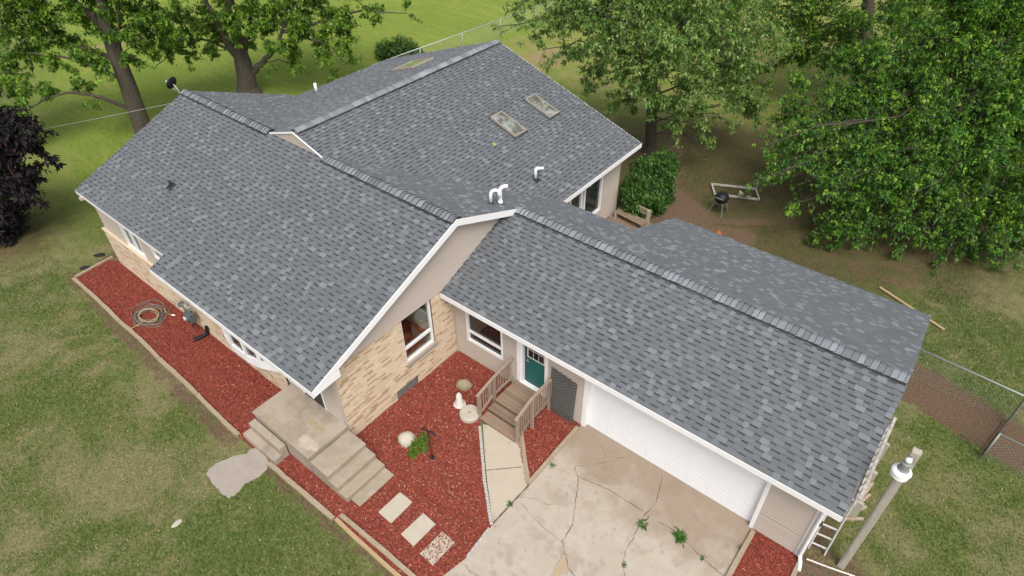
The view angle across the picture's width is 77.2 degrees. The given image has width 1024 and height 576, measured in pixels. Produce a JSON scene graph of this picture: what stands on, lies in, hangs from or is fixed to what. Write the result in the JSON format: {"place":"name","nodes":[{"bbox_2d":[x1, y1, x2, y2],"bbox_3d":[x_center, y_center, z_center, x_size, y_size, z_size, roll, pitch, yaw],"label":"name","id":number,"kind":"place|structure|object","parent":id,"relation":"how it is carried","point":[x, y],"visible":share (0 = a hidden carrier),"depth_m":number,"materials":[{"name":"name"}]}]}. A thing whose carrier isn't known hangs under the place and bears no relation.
{"place":"outdoors","nodes":[
{"label":"outdoors","id":0,"kind":"place"},
{"bbox_2d":[483,424,527,523],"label":"walkway","id":1,"kind":"structure","parent":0,"point":[506,480],"depth_m":17.23,"materials":[{"name":"concrete"}]},
{"bbox_2d":[0,0,1023,575],"bbox_3d":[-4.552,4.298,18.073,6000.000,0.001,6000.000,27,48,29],"label":"lawn","id":2,"kind":"structure","parent":0,"point":[962,414],"depth_m":20.63,"materials":[{"name":"green plant"}]},
{"bbox_2d":[0,91,66,248],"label":"purple maple","id":3,"kind":"object","parent":2,"relation":"on","point":[19,182],"visible":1,"depth_m":23.51,"materials":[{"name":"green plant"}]},
{"bbox_2d":[79,266,90,269],"bbox_3d":[-16.095,-0.775,24.169,0.418,0.076,0.201,-11,41,-12],"label":"weed cloth","id":4,"kind":"object","parent":2,"relation":"on","point":[84,267],"visible":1,"depth_m":24.12,"materials":[{"name":"black fabric"}]},
{"bbox_2d":[74,256,113,277],"bbox_3d":[-15.753,-0.796,24.193,0.122,0.100,1.456,23,46,25],"label":"edging timber","id":5,"kind":"object","parent":2,"relation":"on","point":[94,266],"visible":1,"depth_m":24.16,"materials":[{"name":"brown wood"}]},
{"bbox_2d":[0,0,190,134],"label":"maple tree","id":6,"kind":"object","parent":2,"relation":"on","point":[102,16],"visible":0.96,"depth_m":28.88,"materials":[{"name":"green plant"}]},
{"bbox_2d":[72,277,120,323],"bbox_3d":[-14.758,0.399,22.765,3.691,0.110,0.147,28,48,30],"label":"edging timber","id":7,"kind":"object","parent":2,"relation":"on","point":[109,311],"visible":1,"depth_m":22.64,"materials":[{"name":"brown wood"}]},
{"bbox_2d":[93,253,104,256],"bbox_3d":[-15.945,-1.280,24.761,0.416,0.074,0.207,-12,42,-12],"label":"weed cloth","id":8,"kind":"object","parent":2,"relation":"on","point":[99,254],"visible":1,"depth_m":24.73,"materials":[{"name":"black fabric"}]},
{"bbox_2d":[118,321,159,358],"bbox_3d":[-12.295,1.714,21.178,2.671,0.109,0.151,28,48,30],"label":"edging timber","id":9,"kind":"object","parent":2,"relation":"on","point":[131,331],"visible":1,"depth_m":21.15,"materials":[{"name":"brown wood"}]},
{"bbox_2d":[171,519,181,527],"bbox_3d":[-8.466,5.939,16.181,0.169,0.032,0.290,27,48,29],"label":"rock","id":10,"kind":"object","parent":2,"relation":"on","point":[176,523],"visible":1,"depth_m":16.17,"materials":[{"name":"stone"}]},
{"bbox_2d":[157,357,197,396],"bbox_3d":[-10.386,2.744,19.935,2.270,0.109,0.145,28,48,30],"label":"edging timber","id":11,"kind":"object","parent":2,"relation":"on","point":[180,378],"visible":1,"depth_m":19.86,"materials":[{"name":"brown wood"}]},
{"bbox_2d":[195,393,239,436],"bbox_3d":[-8.636,3.707,18.773,2.292,0.110,0.142,29,49,30],"label":"edging timber","id":12,"kind":"object","parent":2,"relation":"on","point":[220,418],"visible":1,"depth_m":18.69,"materials":[{"name":"brown wood"}]},
{"bbox_2d":[206,448,268,498],"bbox_3d":[-7.402,4.904,17.390,1.296,0.012,1.462,27,48,29],"label":"concrete pad","id":13,"kind":"object","parent":2,"relation":"on","point":[231,476],"visible":0.97,"depth_m":17.32,"materials":[{"name":"grey concrete"}]},
{"bbox_2d":[146,0,424,93],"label":"maple tree","id":14,"kind":"object","parent":2,"relation":"on","point":[221,27],"visible":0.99,"depth_m":33.23,"materials":[{"name":"green plant"}]},
{"bbox_2d":[267,461,334,520],"bbox_3d":[-5.564,5.311,16.835,2.670,0.110,0.135,27,48,28],"label":"edging timber","id":15,"kind":"object","parent":2,"relation":"on","point":[309,498],"visible":1,"depth_m":16.73,"materials":[{"name":"brown wood"}]},
{"bbox_2d":[243,383,393,506],"bbox_3d":[-5.357,4.379,17.445,4.218,0.812,1.808,27,48,29],"label":"concrete porch","id":16,"kind":"object","parent":2,"relation":"on","point":[330,450],"visible":1,"depth_m":17.33,"materials":[{"name":"beige concrete"}]},
{"bbox_2d":[334,517,401,575],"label":"edging timber","id":17,"kind":"object","parent":2,"relation":"on","point":[366,547],"visible":1,"depth_m":15.58,"materials":[{"name":"beige wood"}]},
{"bbox_2d":[373,34,425,60],"bbox_3d":[-6.919,-14.713,39.459,3.343,1.870,1.991,16,43,19],"label":"shrub","id":18,"kind":"object","parent":2,"relation":"on","point":[393,48],"visible":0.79,"depth_m":39.22,"materials":[{"name":"green plant"}]},
{"bbox_2d":[77,259,797,575],"bbox_3d":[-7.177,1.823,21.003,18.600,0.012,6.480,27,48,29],"label":"mulch bed","id":19,"kind":"object","parent":2,"relation":"on","point":[350,502],"visible":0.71,"depth_m":18.42,"materials":[{"name":"red wood"}]},
{"bbox_2d":[131,300,174,327],"bbox_3d":[-12.541,0.956,21.997,1.603,0.151,1.401,27,48,29],"label":"garden hose","id":20,"kind":"object","parent":19,"relation":"on","point":[154,320],"visible":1,"depth_m":21.99,"materials":[{"name":"beige plastic"}]},
{"bbox_2d":[178,301,196,327],"bbox_3d":[-10.634,0.975,21.143,0.578,1.221,0.396,27,48,29],"label":"gas meter","id":21,"kind":"object","parent":19,"relation":"on","point":[190,316],"visible":1,"depth_m":20.86,"materials":[{"name":"grey metal"}]},
{"bbox_2d":[339,513,415,575],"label":"edging timber","id":22,"kind":"object","parent":19,"relation":"on","point":[380,548],"visible":1,"depth_m":15.59,"materials":[{"name":"beige wood"}]},
{"bbox_2d":[379,492,411,522],"bbox_3d":[-2.986,5.645,16.450,0.486,0.080,0.754,27,48,29],"label":"stepping stone","id":23,"kind":"object","parent":19,"relation":"on","point":[394,508],"visible":1,"depth_m":16.42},
{"bbox_2d":[398,431,414,447],"bbox_3d":[-2.962,4.180,17.911,0.487,0.332,0.468,27,48,29],"label":"rock","id":24,"kind":"object","parent":19,"relation":"on","point":[405,438],"visible":0.97,"depth_m":17.79,"materials":[{"name":"stone"}]},
{"bbox_2d":[401,513,435,545],"bbox_3d":[-2.333,6.032,15.985,0.487,0.080,0.784,27,48,29],"label":"stepping stone","id":25,"kind":"object","parent":19,"relation":"on","point":[417,530],"visible":1,"depth_m":15.95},
{"bbox_2d":[407,432,429,459],"bbox_3d":[-2.601,4.348,17.803,0.665,0.353,0.949,27,48,29],"label":"ground cover plant","id":26,"kind":"object","parent":19,"relation":"on","point":[417,443],"visible":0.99,"depth_m":17.74,"materials":[{"name":"green plant"}]},
{"bbox_2d":[421,428,434,459],"bbox_3d":[-2.204,4.195,17.198,0.420,1.238,0.180,27,48,29],"label":"shepherd hook","id":27,"kind":"object","parent":19,"relation":"on","point":[431,457],"visible":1,"depth_m":17.06,"materials":[{"name":"black metal"}]},
{"bbox_2d":[420,532,454,564],"bbox_3d":[-1.813,6.343,15.610,0.460,0.080,0.766,27,48,29],"label":"stepping stone","id":28,"kind":"object","parent":19,"relation":"on","point":[434,554],"visible":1,"depth_m":15.57,"materials":[{"name":"beige stone"}]},
{"bbox_2d":[453,392,465,408],"bbox_3d":[-1.552,3.256,18.825,0.370,0.540,0.370,27,48,29],"label":"garden lighthouse","id":29,"kind":"object","parent":19,"relation":"on","point":[459,402],"visible":0.98,"depth_m":18.81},
{"bbox_2d":[456,379,472,390],"bbox_3d":[-1.458,2.905,19.405,0.477,0.318,0.378,27,48,29],"label":"rock","id":30,"kind":"object","parent":19,"relation":"on","point":[464,385],"visible":1,"depth_m":19.31,"materials":[{"name":"beige stone"}]},
{"bbox_2d":[459,405,478,422],"bbox_3d":[-1.229,3.655,18.616,0.600,0.195,0.600,27,48,29],"label":"millstone","id":31,"kind":"object","parent":19,"relation":"on","point":[468,413],"visible":0.94,"depth_m":18.50,"materials":[{"name":"stone"}]},
{"bbox_2d":[375,0,596,63],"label":"chain link fence","id":32,"kind":"object","parent":2,"relation":"on","point":[475,32],"visible":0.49,"depth_m":40.69,"materials":[{"name":"metal"}]},
{"bbox_2d":[75,39,930,571],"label":"house","id":33,"kind":"structure","parent":2,"relation":"on","point":[321,245],"depth_m":18.14,"materials":[{"name":"grey"}]},
{"bbox_2d":[24,103,169,132],"bbox_3d":[-17.933,-6.163,24.582,11.060,1.896,0.016,-1,40,0],"label":"service wire","id":34,"kind":"object","parent":33,"relation":"attached to","point":[102,117],"visible":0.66,"depth_m":24.35,"materials":[{"name":"metal"}]},
{"bbox_2d":[118,224,146,258],"bbox_3d":[-12.890,-1.714,21.802,1.300,1.190,0.130,27,48,29],"label":"window","id":35,"kind":"structure","parent":33,"relation":"in","point":[132,241],"depth_m":22.02,"materials":[{"name":"white paint"}]},
{"bbox_2d":[150,248,161,259],"bbox_3d":[-11.315,-1.072,20.681,1.050,0.650,0.130,27,48,29],"label":"window","id":36,"kind":"structure","parent":33,"relation":"in","point":[156,255],"depth_m":20.97,"materials":[{"name":"white paint"}]},
{"bbox_2d":[165,77,179,93],"bbox_3d":[-12.648,-7.544,23.870,0.449,0.664,0.403,-12,42,-13],"label":"satellite dish","id":37,"kind":"object","parent":33,"relation":"attached to","point":[171,82],"visible":1,"depth_m":23.75,"materials":[{"name":"black metal"}]},
{"bbox_2d":[193,325,208,341],"bbox_3d":[-10.243,1.493,21.130,0.592,0.428,0.151,-24,46,-25],"label":"drain pipe","id":38,"kind":"object","parent":33,"relation":"attached to","point":[203,335],"visible":1,"depth_m":21.14,"materials":[{"name":"black plastic"}]},
{"bbox_2d":[221,328,278,372],"bbox_3d":[-7.975,1.316,18.821,3.018,2.050,0.474,27,48,29],"label":"window","id":39,"kind":"structure","parent":33,"relation":"in","point":[237,346],"depth_m":18.92,"materials":[{"name":"white paint"}]},
{"bbox_2d":[303,391,326,409],"bbox_3d":[-5.563,2.394,17.548,1.030,2.075,0.120,27,48,29],"label":"door","id":40,"kind":"structure","parent":33,"relation":"in","point":[319,399],"depth_m":17.92,"materials":[{"name":"white paint"}]},
{"bbox_2d":[397,377,416,398],"bbox_3d":[-3.184,2.985,19.335,0.080,0.390,0.860,27,48,29],"label":"basement window","id":41,"kind":"structure","parent":33,"relation":"in","point":[408,386],"depth_m":19.30,"materials":[{"name":"grey glass"}]},
{"bbox_2d":[402,329,424,356],"bbox_3d":[-3.663,2.017,19.531,1.390,0.560,1.560,27,48,29],"label":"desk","id":42,"kind":"object","parent":33,"relation":"in","point":[408,338],"visible":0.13,"depth_m":19.48,"materials":[{"name":"red wood"}]},
{"bbox_2d":[400,300,437,367],"bbox_3d":[-2.732,1.291,18.604,0.225,1.795,1.260,27,48,29],"label":"window","id":43,"kind":"structure","parent":33,"relation":"in","point":[430,330],"depth_m":18.95,"materials":[{"name":"white paint"}]},
{"bbox_2d":[410,321,429,342],"bbox_3d":[-2.547,1.380,19.964,0.720,0.940,0.920,27,48,29],"label":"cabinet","id":44,"kind":"object","parent":33,"relation":"in","point":[417,330],"visible":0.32,"depth_m":19.53,"materials":[{"name":"brown wood"}]},
{"bbox_2d":[413,306,428,328],"bbox_3d":[-2.605,0.934,19.502,0.780,0.335,0.780,27,48,29],"label":"wash tub","id":45,"kind":"object","parent":44,"relation":"on","point":[420,316],"visible":0.62,"depth_m":19.61,"materials":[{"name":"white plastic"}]},
{"bbox_2d":[465,312,502,360],"bbox_3d":[-0.792,1.290,19.128,1.430,1.520,0.130,27,48,29],"label":"window","id":46,"kind":"structure","parent":33,"relation":"in","point":[488,338],"depth_m":19.30,"materials":[{"name":"white paint"}]},
{"bbox_2d":[517,341,547,397],"bbox_3d":[0.614,2.068,18.313,1.110,2.360,0.180,27,48,29],"label":"door","id":47,"kind":"structure","parent":33,"relation":"in","point":[532,367],"depth_m":18.60,"materials":[{"name":"teal paint"}]},
{"bbox_2d":[568,192,582,208],"bbox_3d":[2.275,-2.907,23.392,0.130,1.940,0.820,27,48,29],"label":"window","id":48,"kind":"structure","parent":33,"relation":"in","point":[577,201],"depth_m":23.34,"materials":[{"name":"white paint"}]},
{"bbox_2d":[582,177,602,213],"bbox_3d":[2.997,-3.494,24.068,0.130,1.940,1.240,27,48,29],"label":"window","id":49,"kind":"structure","parent":33,"relation":"in","point":[591,201],"depth_m":24.23,"materials":[{"name":"white paint"}]},
{"bbox_2d":[581,379,771,527],"bbox_3d":[3.997,3.999,16.403,5.110,2.420,0.175,27,48,29],"label":"garage door","id":50,"kind":"structure","parent":33,"relation":"in","point":[734,487],"depth_m":16.48,"materials":[{"name":"white paint"}]},
{"bbox_2d":[475,357,551,443],"bbox_3d":[0.067,3.180,18.290,1.480,1.350,1.641,27,48,29],"label":"wooden stoop","id":51,"kind":"object","parent":2,"relation":"on","point":[516,407],"visible":1,"depth_m":18.40,"materials":[{"name":"brown wood"}]},
{"bbox_2d":[523,405,580,476],"bbox_3d":[0.719,4.270,17.988,1.370,0.012,2.620,27,48,29],"label":"mulch bed","id":52,"kind":"object","parent":2,"relation":"on","point":[544,445],"visible":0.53,"depth_m":18.08,"materials":[{"name":"red wood"}]},
{"bbox_2d":[520,434,529,481],"bbox_3d":[0.335,4.558,17.618,0.124,0.100,1.789,-4,41,-4],"label":"edging timber","id":53,"kind":"object","parent":52,"relation":"on","point":[526,471],"visible":0.87,"depth_m":17.43,"materials":[{"name":"brown wood"}]},
{"bbox_2d":[526,426,579,484],"bbox_3d":[1.148,4.572,17.572,0.127,0.118,2.321,27,48,29],"label":"edging timber","id":54,"kind":"object","parent":52,"relation":"on","point":[549,459],"visible":1,"depth_m":17.49,"materials":[{"name":"brown wood"}]},
{"bbox_2d":[550,367,576,423],"bbox_3d":[1.413,3.058,18.071,0.882,1.838,0.125,27,48,29],"label":"lattice trellis","id":55,"kind":"object","parent":2,"relation":"on","point":[557,386],"visible":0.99,"depth_m":18.01,"materials":[{"name":"grey wood"}]},
{"bbox_2d":[606,212,651,229],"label":"back deck","id":56,"kind":"structure","parent":2,"relation":"on","point":[621,220],"depth_m":25.55,"materials":[{"name":"brown wood"}]},
{"bbox_2d":[614,197,651,227],"bbox_3d":[4.760,-2.955,25.445,1.442,0.650,0.672,32,50,32],"label":"deck bench","id":57,"kind":"object","parent":56,"relation":"on","point":[641,222],"visible":0.87,"depth_m":25.33,"materials":[{"name":"brown wood"}]},
{"bbox_2d":[490,0,798,154],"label":"maple tree","id":58,"kind":"object","parent":2,"relation":"on","point":[667,40],"visible":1,"depth_m":26.01,"materials":[{"name":"green plant"}]},
{"bbox_2d":[618,146,682,218],"bbox_3d":[5.913,-4.508,26.512,2.025,2.561,4.605,23,46,26],"label":"shrub","id":59,"kind":"object","parent":2,"relation":"on","point":[650,185],"visible":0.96,"depth_m":25.66,"materials":[{"name":"green plant"}]},
{"bbox_2d":[620,0,785,55],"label":"maple tree","id":60,"kind":"object","parent":2,"relation":"on","point":[761,9],"visible":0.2,"depth_m":38.11,"materials":[{"name":"green plant"}]},
{"bbox_2d":[709,191,728,216],"bbox_3d":[8.519,-3.496,26.253,0.628,0.944,0.622,32,50,32],"label":"kettle grill","id":61,"kind":"object","parent":2,"relation":"on","point":[722,197],"visible":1,"depth_m":25.96,"materials":[{"name":"black metal"}]},
{"bbox_2d":[711,183,759,200],"bbox_3d":[9.577,-4.144,27.561,2.007,0.080,0.908,8,41,11],"label":"garden border","id":62,"kind":"object","parent":2,"relation":"on","point":[735,186],"visible":0.93,"depth_m":27.70,"materials":[{"name":"white wood"}]},
{"bbox_2d":[726,529,755,575],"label":"edging timber","id":63,"kind":"object","parent":2,"relation":"on","point":[736,561],"visible":1,"depth_m":15.32,"materials":[{"name":"beige wood"}]},
{"bbox_2d":[733,531,797,575],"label":"mulch bed","id":64,"kind":"object","parent":2,"relation":"on","point":[766,553],"visible":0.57,"depth_m":15.29,"materials":[{"name":"red wood"}]},
{"bbox_2d":[791,560,802,575],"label":"edging timber","id":65,"kind":"object","parent":2,"relation":"on","point":[795,571],"visible":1,"depth_m":15.02,"materials":[{"name":"beige wood"}]},
{"bbox_2d":[797,562,831,575],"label":"leaf litter","id":66,"kind":"object","parent":2,"relation":"on","point":[809,570],"visible":1,"depth_m":15.07,"materials":[{"name":"brown plant"}]},
{"bbox_2d":[806,558,854,575],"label":"white pipe","id":67,"kind":"object","parent":2,"relation":"on","point":[829,567],"visible":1,"depth_m":15.08,"materials":[{"name":"white plastic"}]},
{"bbox_2d":[808,495,858,555],"bbox_3d":[7.375,5.418,14.776,0.411,2.257,0.290,20,45,22],"label":"step ladder","id":68,"kind":"object","parent":2,"relation":"on","point":[839,528],"visible":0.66,"depth_m":14.90,"materials":[{"name":"metal"}]},
{"bbox_2d":[753,0,947,94],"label":"maple tree","id":69,"kind":"object","parent":2,"relation":"on","point":[806,22],"visible":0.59,"depth_m":31.22,"materials":[{"name":"green plant"}]},
{"bbox_2d":[843,470,877,520],"bbox_3d":[8.947,5.361,16.224,1.799,0.310,0.434,-31,49,-30],"label":"scrap wood","id":70,"kind":"object","parent":2,"relation":"on","point":[869,486],"visible":0.51,"depth_m":16.20,"materials":[{"name":"beige wood"}]},
{"bbox_2d":[845,442,889,521],"bbox_3d":[9.068,4.859,16.533,0.450,0.820,2.500,27,48,29],"label":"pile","id":71,"kind":"object","parent":2,"relation":"on","point":[854,512],"visible":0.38,"depth_m":15.90,"materials":[{"name":"grey wood"}]},
{"bbox_2d":[853,417,896,507],"bbox_3d":[9.154,4.337,16.158,0.123,0.458,3.001,27,48,29],"label":"extension ladder","id":72,"kind":"object","parent":71,"relation":"on","point":[871,468],"visible":0.94,"depth_m":16.07,"materials":[{"name":"metal"}]},
{"bbox_2d":[837,447,922,569],"bbox_3d":[7.618,4.917,13.656,0.370,4.600,0.450,27,48,29],"label":"lamp post","id":73,"kind":"object","parent":2,"relation":"on","point":[901,473],"visible":1,"depth_m":13.22,"materials":[{"name":"grey wood"}]},
{"bbox_2d":[743,0,1023,273],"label":"maple tree","id":74,"kind":"object","parent":2,"relation":"on","point":[969,142],"visible":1,"depth_m":23.22,"materials":[{"name":"green plant"}]},
{"bbox_2d":[879,287,944,329],"bbox_3d":[13.623,0.672,21.899,0.090,0.040,2.465,-20,44,-21],"label":"lumber","id":75,"kind":"object","parent":2,"relation":"on","point":[907,305],"visible":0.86,"depth_m":22.09,"materials":[{"name":"brown wood"}]},
{"bbox_2d":[912,349,1023,427],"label":"chain link fence","id":76,"kind":"object","parent":2,"relation":"on","point":[983,377],"visible":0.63,"depth_m":18.31,"materials":[{"name":"metal"}]},
{"bbox_2d":[980,433,1023,474],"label":"chain link fence","id":77,"kind":"object","parent":2,"relation":"on","point":[993,442],"visible":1,"depth_m":16.79,"materials":[{"name":"metal"}]},
{"bbox_2d":[981,399,1023,454],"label":"chain link gate","id":78,"kind":"structure","parent":77,"relation":"attached to","point":[1010,417],"depth_m":17.06,"materials":[{"name":"metal"}]},
{"bbox_2d":[443,424,752,575],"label":"driveway","id":79,"kind":"structure","parent":0,"point":[587,502],"depth_m":15.98,"materials":[{"name":"concrete"}]},
{"bbox_2d":[634,516,648,530],"bbox_3d":[3.285,5.853,16.021,0.406,0.153,0.496,27,48,29],"label":"weed","id":80,"kind":"object","parent":79,"relation":"on","point":[642,525],"visible":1,"depth_m":15.98,"materials":[{"name":"green plant"}]},
{"bbox_2d":[671,527,687,546],"bbox_3d":[4.110,6.084,15.732,0.494,0.180,0.497,27,48,29],"label":"weed","id":81,"kind":"object","parent":79,"relation":"on","point":[679,536],"visible":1,"depth_m":15.72,"materials":[{"name":"green plant"}]}
]}

